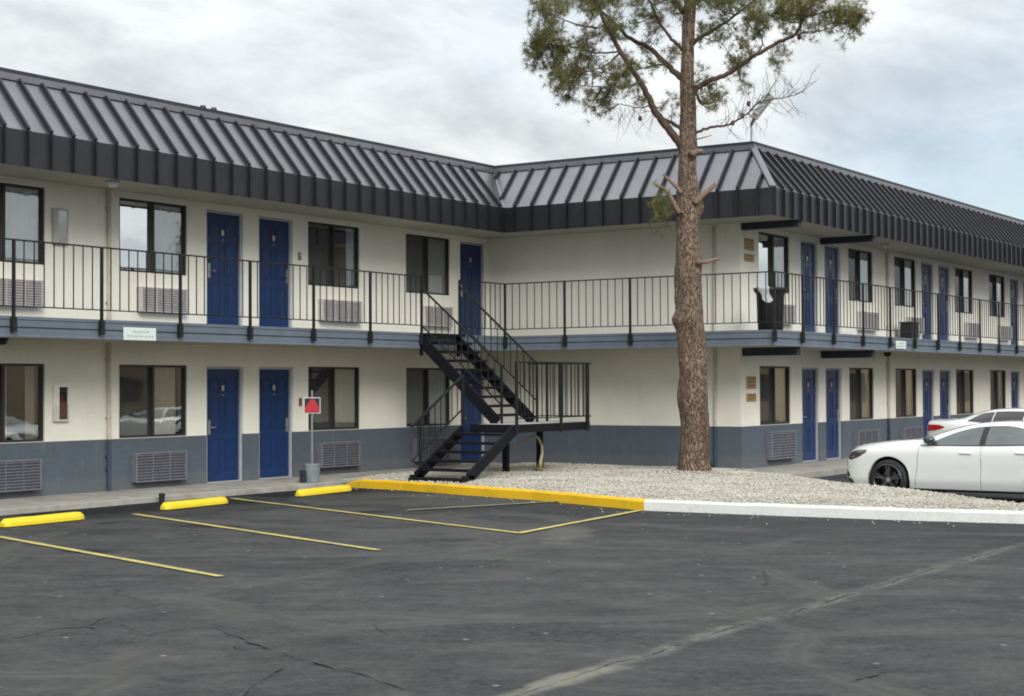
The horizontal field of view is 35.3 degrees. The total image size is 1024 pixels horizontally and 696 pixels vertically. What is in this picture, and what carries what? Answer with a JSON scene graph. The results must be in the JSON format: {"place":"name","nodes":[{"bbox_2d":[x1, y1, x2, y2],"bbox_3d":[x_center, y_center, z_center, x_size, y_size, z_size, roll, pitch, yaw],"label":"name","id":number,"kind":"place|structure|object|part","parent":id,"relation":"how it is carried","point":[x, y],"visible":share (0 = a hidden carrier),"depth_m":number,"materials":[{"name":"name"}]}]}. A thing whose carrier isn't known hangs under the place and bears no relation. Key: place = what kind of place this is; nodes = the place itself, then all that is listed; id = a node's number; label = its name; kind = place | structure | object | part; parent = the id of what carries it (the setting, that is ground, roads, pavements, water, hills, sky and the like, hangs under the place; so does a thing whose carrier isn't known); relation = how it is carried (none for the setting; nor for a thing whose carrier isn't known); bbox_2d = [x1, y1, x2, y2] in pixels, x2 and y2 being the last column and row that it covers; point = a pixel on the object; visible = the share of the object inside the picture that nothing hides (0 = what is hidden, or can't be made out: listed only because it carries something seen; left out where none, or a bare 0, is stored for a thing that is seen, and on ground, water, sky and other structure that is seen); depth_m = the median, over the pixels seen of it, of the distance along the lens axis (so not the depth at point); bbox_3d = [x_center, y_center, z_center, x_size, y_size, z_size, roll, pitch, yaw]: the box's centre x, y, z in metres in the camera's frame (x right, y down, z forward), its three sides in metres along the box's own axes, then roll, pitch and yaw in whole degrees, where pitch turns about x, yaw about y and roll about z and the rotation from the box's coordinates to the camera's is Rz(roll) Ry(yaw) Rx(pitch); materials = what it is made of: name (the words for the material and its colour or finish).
{"place":"outdoors","nodes":[
{"label":"outdoors","id":0,"kind":"place"},
{"bbox_2d":[0,462,513,515],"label":"sidewalk","id":1,"kind":"structure","parent":0,"point":[21,505],"depth_m":26.59,"materials":[{"name":"concrete"}]},
{"bbox_2d":[300,390,320,482],"bbox_3d":[-3.635,1.596,29.177,0.311,1.660,0.357,-1,-2,33],"label":"sign post","id":2,"kind":"object","parent":1,"relation":"on","point":[310,472],"visible":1,"depth_m":29.14,"materials":[{"name":"grey metal"}]},
{"bbox_2d":[0,474,1023,695],"bbox_3d":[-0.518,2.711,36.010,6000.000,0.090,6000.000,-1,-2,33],"label":"asphalt ground","id":3,"kind":"structure","parent":0,"point":[652,603],"depth_m":13.58,"materials":[{"name":"grey asphalt"}]},
{"bbox_2d":[0,512,84,526],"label":"wheel stop","id":4,"kind":"object","parent":3,"relation":"on","point":[38,519],"visible":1,"depth_m":21.56,"materials":[{"name":"yellow paint"}]},
{"bbox_2d":[159,493,164,501],"bbox_3d":[-5.571,2.383,25.636,0.101,0.150,0.104,-1,-2,33],"label":"pipe stub","id":5,"kind":"object","parent":3,"relation":"on","point":[161,497],"visible":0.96,"depth_m":25.60,"materials":[{"name":"black plastic"}]},
{"bbox_2d":[160,497,227,509],"bbox_3d":[-4.832,2.362,24.565,0.172,0.106,1.486,-1,-2,28],"label":"wheel stop","id":6,"kind":"object","parent":3,"relation":"on","point":[192,503],"visible":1,"depth_m":24.43,"materials":[{"name":"yellow paint"}]},
{"bbox_2d":[0,498,641,575],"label":"parking lines","id":7,"kind":"object","parent":3,"relation":"on","point":[139,561],"visible":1,"depth_m":19.93,"materials":[{"name":"yellow paint"}]},
{"bbox_2d":[295,485,351,495],"bbox_3d":[-3.195,2.419,27.407,0.173,0.109,1.579,-1,-2,27],"label":"wheel stop","id":8,"kind":"object","parent":3,"relation":"on","point":[322,490],"visible":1,"depth_m":27.28,"materials":[{"name":"yellow paint"}]},
{"bbox_2d":[1,557,883,695],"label":"asphalt cracks","id":9,"kind":"object","parent":3,"relation":"on","point":[316,661],"visible":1,"depth_m":11.43,"materials":[{"name":"black asphalt"}]},
{"bbox_2d":[408,501,552,509],"bbox_3d":[-0.378,2.377,24.381,2.879,0.001,0.111,1,-2,-36],"label":"faded line","id":10,"kind":"object","parent":3,"relation":"on","point":[478,505],"visible":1,"depth_m":24.31,"materials":[{"name":"paint"}]},
{"bbox_2d":[346,479,649,510],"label":"yellow kerb","id":11,"kind":"structure","parent":3,"relation":"on","point":[577,498],"depth_m":26.19,"materials":[{"name":"paint"}]},
{"bbox_2d":[0,67,1023,498],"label":"motel building","id":12,"kind":"structure","parent":3,"relation":"on","point":[222,217],"depth_m":32.42,"materials":[{"name":"paint"}]},
{"bbox_2d":[0,338,8,344],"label":"soffit light","id":13,"kind":"object","parent":12,"relation":"attached to","point":[3,341],"visible":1,"depth_m":23.90,"materials":[{"name":"black paint"}]},
{"bbox_2d":[0,459,41,492],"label":"air conditioner","id":14,"kind":"object","parent":12,"relation":"attached to","point":[21,475],"visible":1,"depth_m":25.00,"materials":[{"name":"metal"}]},
{"bbox_2d":[0,278,42,306],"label":"air conditioner","id":15,"kind":"object","parent":12,"relation":"attached to","point":[28,292],"visible":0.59,"depth_m":25.07,"materials":[{"name":"beige metal"}]},
{"bbox_2d":[0,363,43,442],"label":"window","id":16,"kind":"structure","parent":12,"relation":"in","point":[29,368],"depth_m":25.48,"materials":[{"name":"black glass"}]},
{"bbox_2d":[0,182,43,264],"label":"window","id":17,"kind":"structure","parent":12,"relation":"in","point":[18,203],"depth_m":25.40,"materials":[{"name":"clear glass"}]},
{"bbox_2d":[52,385,68,421],"bbox_3d":[-7.222,0.885,25.792,0.055,0.580,0.300,-1,-2,33],"label":"extinguisher cabinet","id":18,"kind":"object","parent":12,"relation":"attached to","point":[60,402],"visible":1,"depth_m":25.78,"materials":[{"name":"white metal"}]},
{"bbox_2d":[52,208,68,244],"bbox_3d":[-7.247,-1.945,25.842,0.055,0.580,0.300,-1,-2,33],"label":"extinguisher cabinet","id":19,"kind":"object","parent":12,"relation":"attached to","point":[60,217],"visible":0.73,"depth_m":25.83,"materials":[{"name":"beige paint"}]},
{"bbox_2d":[107,180,119,186],"bbox_3d":[-6.333,-2.604,25.578,0.200,0.105,0.200,-1,-2,33],"label":"soffit light","id":20,"kind":"object","parent":12,"relation":"attached to","point":[112,183],"visible":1,"depth_m":25.51,"materials":[{"name":"paint"}]},
{"bbox_2d":[123,327,155,340],"bbox_3d":[-5.888,-0.221,25.495,0.015,0.200,0.690,-1,-2,33],"label":"edge sign","id":21,"kind":"object","parent":12,"relation":"attached to","point":[134,333],"visible":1,"depth_m":25.48,"materials":[{"name":"white plastic"}]},
{"bbox_2d":[119,365,185,437],"bbox_3d":[-6.186,0.907,27.576,0.126,1.230,1.580,-1,-2,33],"label":"window","id":22,"kind":"structure","parent":12,"relation":"in","point":[146,392],"depth_m":27.51,"materials":[{"name":"clear glass"}]},
{"bbox_2d":[119,198,185,275],"bbox_3d":[-6.208,-1.892,27.647,0.145,1.230,1.580,-1,-2,33],"label":"window","id":23,"kind":"structure","parent":12,"relation":"in","point":[143,225],"depth_m":27.61,"materials":[{"name":"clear glass"}]},
{"bbox_2d":[131,451,186,482],"bbox_3d":[-6.019,2.022,27.524,0.128,0.496,1.193,-1,-2,33],"label":"air conditioner","id":24,"kind":"object","parent":12,"relation":"attached to","point":[157,466],"visible":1,"depth_m":27.44,"materials":[{"name":"metal"}]},
{"bbox_2d":[136,286,187,313],"bbox_3d":[-5.993,-0.818,27.653,0.128,0.420,1.102,-1,-2,33],"label":"air conditioner","id":25,"kind":"object","parent":12,"relation":"attached to","point":[150,299],"visible":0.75,"depth_m":27.55,"materials":[{"name":"beige metal"}]},
{"bbox_2d":[206,209,241,324],"bbox_3d":[-5.226,-1.421,29.080,0.150,2.085,0.950,-1,-2,33],"label":"door","id":26,"kind":"structure","parent":12,"relation":"in","point":[223,229],"depth_m":29.12,"materials":[{"name":"blue paint"}]},
{"bbox_2d":[207,366,241,482],"bbox_3d":[-5.211,1.378,29.015,0.150,2.085,0.950,-1,-2,33],"label":"door","id":27,"kind":"structure","parent":12,"relation":"in","point":[224,384],"depth_m":29.06,"materials":[{"name":"blue paint"}]},
{"bbox_2d":[259,367,291,478],"bbox_3d":[-4.460,1.401,30.160,0.150,2.085,0.950,-1,-2,33],"label":"door","id":28,"kind":"structure","parent":12,"relation":"in","point":[275,383],"depth_m":30.20,"materials":[{"name":"blue paint"}]},
{"bbox_2d":[259,216,291,326],"bbox_3d":[-4.474,-1.398,30.226,0.150,2.085,0.950,-1,-2,33],"label":"door","id":29,"kind":"structure","parent":12,"relation":"in","point":[274,233],"depth_m":30.28,"materials":[{"name":"blue paint"}]},
{"bbox_2d":[308,221,357,288],"bbox_3d":[-3.558,-1.811,31.673,0.132,1.230,1.580,-1,-2,33],"label":"window","id":30,"kind":"structure","parent":12,"relation":"in","point":[321,236],"depth_m":31.52,"materials":[{"name":"black glass"}]},
{"bbox_2d":[308,367,358,430],"bbox_3d":[-3.542,0.988,31.606,0.128,1.230,1.580,-1,-2,33],"label":"window","id":31,"kind":"structure","parent":12,"relation":"in","point":[334,386],"depth_m":31.59,"materials":[{"name":"black glass"}]},
{"bbox_2d":[317,441,360,467],"bbox_3d":[-3.386,2.079,31.537,0.128,0.483,1.193,-1,-2,33],"label":"air conditioner","id":32,"kind":"object","parent":12,"relation":"attached to","point":[339,454],"visible":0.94,"depth_m":31.46,"materials":[{"name":"metal"}]},
{"bbox_2d":[318,299,361,321],"bbox_3d":[-3.370,-0.728,31.649,0.128,0.420,1.224,-1,-2,33],"label":"air conditioner","id":33,"kind":"object","parent":12,"relation":"attached to","point":[336,310],"visible":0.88,"depth_m":31.56,"materials":[{"name":"beige metal"}]},
{"bbox_2d":[406,368,448,426],"bbox_3d":[-1.832,1.040,34.209,0.125,1.230,1.580,-1,-2,33],"label":"window","id":34,"kind":"structure","parent":12,"relation":"in","point":[424,386],"depth_m":34.14,"materials":[{"name":"glass"}]},
{"bbox_2d":[406,234,448,295],"bbox_3d":[-1.857,-1.759,34.281,0.149,1.230,1.580,-1,-2,33],"label":"window","id":35,"kind":"structure","parent":12,"relation":"in","point":[424,254],"depth_m":34.24,"materials":[{"name":"grey glass"}]},
{"bbox_2d":[413,436,450,460],"bbox_3d":[-1.691,2.131,34.120,0.128,0.483,1.193,-1,-2,33],"label":"air conditioner","id":36,"kind":"object","parent":12,"relation":"attached to","point":[433,446],"visible":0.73,"depth_m":33.93,"materials":[{"name":"metal"}]},
{"bbox_2d":[423,306,452,326],"bbox_3d":[-1.599,-0.673,34.347,0.128,0.420,1.020,-1,-2,33],"label":"air conditioner","id":37,"kind":"object","parent":12,"relation":"attached to","point":[449,310],"visible":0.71,"depth_m":34.27,"materials":[{"name":"beige metal"}]},
{"bbox_2d":[460,241,483,334],"bbox_3d":[-0.924,-1.289,35.634,0.150,2.085,0.950,-1,-2,33],"label":"door","id":38,"kind":"structure","parent":12,"relation":"in","point":[471,254],"depth_m":35.71,"materials":[{"name":"blue paint"}]},
{"bbox_2d":[461,371,483,463],"bbox_3d":[-0.910,1.510,35.568,0.150,2.085,0.950,-1,-2,33],"label":"door","id":39,"kind":"structure","parent":12,"relation":"in","point":[472,415],"depth_m":35.60,"materials":[{"name":"blue paint"}]},
{"bbox_2d":[744,238,753,250],"bbox_3d":[4.872,-2.126,33.073,0.023,0.240,0.440,-1,-2,33],"label":"plaque","id":40,"kind":"object","parent":12,"relation":"attached to","point":[748,244],"visible":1,"depth_m":33.02,"materials":[{"name":"brown metal"}]},
{"bbox_2d":[744,253,753,261],"bbox_3d":[4.873,-1.851,33.066,0.023,0.150,0.440,-1,-2,33],"label":"plaque","id":41,"kind":"object","parent":12,"relation":"attached to","point":[749,257],"visible":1,"depth_m":33.04,"materials":[{"name":"brown metal"}]},
{"bbox_2d":[746,376,755,388],"bbox_3d":[4.908,0.709,33.040,0.023,0.250,0.440,-1,-2,33],"label":"plaque","id":42,"kind":"object","parent":12,"relation":"attached to","point":[750,382],"visible":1,"depth_m":33.00,"materials":[{"name":"brown metal"}]},
{"bbox_2d":[746,393,755,400],"bbox_3d":[4.910,1.014,33.032,0.023,0.160,0.440,-1,-2,33],"label":"plaque","id":43,"kind":"object","parent":12,"relation":"attached to","point":[750,397],"visible":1,"depth_m":33.01,"materials":[{"name":"brown metal"}]},
{"bbox_2d":[750,94,773,140],"bbox_3d":[4.964,-4.568,32.002,0.489,0.992,0.134,-1,-1,14],"label":"floodlight","id":44,"kind":"object","parent":12,"relation":"on","point":[757,114],"visible":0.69,"depth_m":31.97,"materials":[{"name":"metal"}]},
{"bbox_2d":[753,286,786,329],"bbox_3d":[5.061,-0.772,31.576,0.660,0.860,0.669,-1,-2,33],"label":"trash bin","id":45,"kind":"object","parent":12,"relation":"on","point":[762,302],"visible":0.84,"depth_m":31.36,"materials":[{"name":"black plastic"}]},
{"bbox_2d":[758,232,787,292],"bbox_3d":[5.486,-1.798,34.182,0.134,1.230,1.580,-1,-2,33],"label":"window","id":46,"kind":"structure","parent":12,"relation":"in","point":[773,249],"depth_m":34.15,"materials":[{"name":"grey glass"}]},
{"bbox_2d":[760,366,789,424],"bbox_3d":[5.502,1.001,34.115,0.129,1.230,1.580,-1,-2,33],"label":"window","id":47,"kind":"structure","parent":12,"relation":"in","point":[772,385],"depth_m":34.07,"materials":[{"name":"glass"}]},
{"bbox_2d":[766,430,796,459],"bbox_3d":[5.714,2.052,34.131,0.128,0.588,1.275,-1,-2,33],"label":"air conditioner","id":48,"kind":"object","parent":12,"relation":"attached to","point":[781,444],"visible":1,"depth_m":34.01,"materials":[{"name":"metal"}]},
{"bbox_2d":[783,304,794,324],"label":"air conditioner","id":49,"kind":"object","parent":12,"relation":"attached to","point":[789,314],"visible":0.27,"depth_m":34.49,"materials":[{"name":"beige metal"}]},
{"bbox_2d":[801,240,816,331],"bbox_3d":[6.541,-1.324,35.736,0.150,2.085,0.950,-1,-2,33],"label":"door","id":50,"kind":"structure","parent":12,"relation":"in","point":[808,249],"depth_m":35.87,"materials":[{"name":"blue paint"}]},
{"bbox_2d":[802,367,817,462],"bbox_3d":[6.555,1.475,35.670,0.150,2.085,0.950,-1,-2,33],"label":"door","id":51,"kind":"structure","parent":12,"relation":"in","point":[809,388],"depth_m":35.76,"materials":[{"name":"blue paint"}]},
{"bbox_2d":[824,245,839,333],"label":"door","id":52,"kind":"structure","parent":12,"relation":"in","point":[831,252],"depth_m":36.93,"materials":[{"name":"blue paint"}]},
{"bbox_2d":[826,368,840,459],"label":"door","id":53,"kind":"structure","parent":12,"relation":"in","point":[833,408],"depth_m":36.89,"materials":[{"name":"blue paint"}]},
{"bbox_2d":[848,248,871,302],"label":"window","id":54,"kind":"structure","parent":12,"relation":"in","point":[857,259],"depth_m":38.30,"materials":[{"name":"black glass"}]},
{"bbox_2d":[849,368,872,419],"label":"window","id":55,"kind":"structure","parent":12,"relation":"in","point":[858,377],"depth_m":38.24,"materials":[{"name":"glass"}]},
{"bbox_2d":[854,429,878,448],"bbox_3d":[8.417,2.178,38.247,0.128,0.462,1.326,-1,-2,33],"label":"air conditioner","id":56,"kind":"object","parent":12,"relation":"attached to","point":[862,437],"visible":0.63,"depth_m":38.03,"materials":[{"name":"metal"}]},
{"bbox_2d":[856,311,878,330],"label":"air conditioner","id":57,"kind":"object","parent":12,"relation":"attached to","point":[859,315],"visible":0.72,"depth_m":38.30,"materials":[{"name":"beige metal"}]},
{"bbox_2d":[880,243,888,247],"bbox_3d":[8.725,-2.396,37.703,0.200,0.105,0.200,-1,-2,33],"label":"soffit light","id":58,"kind":"object","parent":12,"relation":"attached to","point":[884,245],"visible":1,"depth_m":37.64,"materials":[{"name":"paint"}]},
{"bbox_2d":[883,352,891,356],"bbox_3d":[8.886,0.155,38.144,0.200,0.105,0.200,-1,-2,33],"label":"soffit light","id":59,"kind":"object","parent":12,"relation":"attached to","point":[887,354],"visible":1,"depth_m":38.08,"materials":[{"name":"black paint"}]},
{"bbox_2d":[896,341,905,348],"bbox_3d":[8.854,-0.071,36.686,0.015,0.180,0.660,-1,-2,33],"label":"edge sign","id":60,"kind":"object","parent":12,"relation":"attached to","point":[900,344],"visible":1,"depth_m":36.67,"materials":[{"name":"white plastic"}]},
{"bbox_2d":[894,257,914,306],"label":"window","id":61,"kind":"structure","parent":12,"relation":"in","point":[903,268],"depth_m":40.87,"materials":[{"name":"black glass"}]},
{"bbox_2d":[895,368,915,417],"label":"window","id":62,"kind":"structure","parent":12,"relation":"in","point":[902,376],"depth_m":40.79,"materials":[{"name":"glass"}]},
{"bbox_2d":[899,322,919,338],"bbox_3d":[9.868,-0.414,40.023,0.350,0.460,0.530,-1,-2,33],"label":"black box","id":63,"kind":"object","parent":12,"relation":"on","point":[907,334],"visible":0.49,"depth_m":39.82,"materials":[{"name":"plastic"}]},
{"bbox_2d":[900,426,922,439],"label":"air conditioner","id":64,"kind":"object","parent":12,"relation":"attached to","point":[915,432],"visible":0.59,"depth_m":40.70,"materials":[{"name":"metal"}]},
{"bbox_2d":[906,317,923,333],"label":"air conditioner","id":65,"kind":"object","parent":12,"relation":"attached to","point":[907,319],"visible":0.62,"depth_m":41.34,"materials":[{"name":"beige metal"}]},
{"bbox_2d":[921,262,932,339],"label":"door","id":66,"kind":"structure","parent":12,"relation":"in","point":[926,268],"depth_m":42.42,"materials":[{"name":"blue paint"}]},
{"bbox_2d":[922,369,933,437],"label":"door","id":67,"kind":"structure","parent":12,"relation":"in","point":[927,375],"depth_m":42.32,"materials":[{"name":"blue paint"}]},
{"bbox_2d":[938,265,948,340],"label":"door","id":68,"kind":"structure","parent":12,"relation":"in","point":[943,271],"depth_m":43.56,"materials":[{"name":"blue paint"}]},
{"bbox_2d":[940,370,949,418],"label":"door","id":69,"kind":"structure","parent":12,"relation":"in","point":[944,374],"depth_m":43.52,"materials":[{"name":"blue paint"}]},
{"bbox_2d":[955,268,971,313],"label":"window","id":70,"kind":"structure","parent":12,"relation":"in","point":[961,275],"depth_m":44.83,"materials":[{"name":"black glass"}]},
{"bbox_2d":[956,369,972,413],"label":"window","id":71,"kind":"structure","parent":12,"relation":"in","point":[962,376],"depth_m":44.77,"materials":[{"name":"glass"}]},
{"bbox_2d":[964,322,978,337],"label":"air conditioner","id":72,"kind":"object","parent":12,"relation":"attached to","point":[969,329],"visible":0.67,"depth_m":44.89,"materials":[{"name":"beige metal"}]},
{"bbox_2d":[989,274,1003,317],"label":"window","id":73,"kind":"structure","parent":12,"relation":"in","point":[996,283],"depth_m":47.43,"materials":[{"name":"black glass"}]},
{"bbox_2d":[990,370,1004,409],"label":"window","id":74,"kind":"structure","parent":12,"relation":"in","point":[995,375],"depth_m":47.35,"materials":[{"name":"glass"}]},
{"bbox_2d":[997,326,1011,340],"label":"air conditioner","id":75,"kind":"object","parent":12,"relation":"attached to","point":[1006,332],"visible":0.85,"depth_m":47.66,"materials":[{"name":"beige metal"}]},
{"bbox_2d":[1010,278,1017,344],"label":"door","id":76,"kind":"structure","parent":12,"relation":"in","point":[1013,282],"depth_m":49.05,"materials":[{"name":"blue paint"}]},
{"bbox_2d":[1011,371,1018,407],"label":"door","id":77,"kind":"structure","parent":12,"relation":"in","point":[1014,374],"depth_m":49.01,"materials":[{"name":"blue paint"}]},
{"bbox_2d":[1023,281,1023,312],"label":"door","id":78,"kind":"structure","parent":12,"relation":"in","point":[1023,281],"depth_m":49.94,"materials":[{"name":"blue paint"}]},
{"bbox_2d":[341,462,1023,526],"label":"gravel","id":79,"kind":"structure","parent":3,"relation":"on","point":[733,485],"depth_m":26.40,"materials":[{"name":"grey gravel"}]},
{"bbox_2d":[408,285,590,482],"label":"staircase","id":80,"kind":"structure","parent":79,"relation":"on","point":[507,432],"depth_m":30.89,"materials":[{"name":"black metal"}]},
{"bbox_2d":[513,434,548,470],"bbox_3d":[0.350,2.026,31.066,0.485,0.721,1.128,-1,-2,33],"label":"dry plant","id":81,"kind":"object","parent":79,"relation":"on","point":[541,466],"visible":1,"depth_m":31.31,"materials":[{"name":"beige plant"}]},
{"bbox_2d":[520,0,877,471],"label":"pine tree","id":82,"kind":"object","parent":79,"relation":"on","point":[687,317],"visible":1,"depth_m":30.25,"materials":[{"name":"green plant"}]},
{"bbox_2d":[644,499,1023,523],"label":"white kerb","id":83,"kind":"structure","parent":3,"relation":"on","point":[946,515],"depth_m":21.96,"materials":[{"name":"paint"}]},
{"bbox_2d":[847,420,1023,493],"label":"parked car","id":84,"kind":"object","parent":3,"relation":"on","point":[986,457],"visible":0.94,"depth_m":25.78,"materials":[{"name":"white paint"}]},
{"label":"window","id":85,"kind":"part","parent":84,"relation":"part of","materials":[{"name":"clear glass"}]},
{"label":"window","id":86,"kind":"part","parent":84,"relation":"part of","materials":[{"name":"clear glass"}]},
{"bbox_2d":[927,408,1023,435],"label":"parked car","id":87,"kind":"object","parent":3,"relation":"on","point":[936,427],"visible":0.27,"depth_m":31.65,"materials":[{"name":"white paint"}]},
{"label":"window","id":88,"kind":"part","parent":87,"relation":"part of","materials":[{"name":"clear glass"}]},
{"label":"window","id":89,"kind":"part","parent":87,"relation":"part of","materials":[{"name":"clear glass"}]},
{"bbox_2d":[0,0,1023,219],"label":"sky","id":90,"kind":"structure","parent":0,"point":[930,99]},
{"bbox_2d":[568,458,847,477],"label":"walkway","id":91,"kind":"structure","parent":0,"point":[822,468],"depth_m":32.83,"materials":[{"name":"concrete"}]}
]}

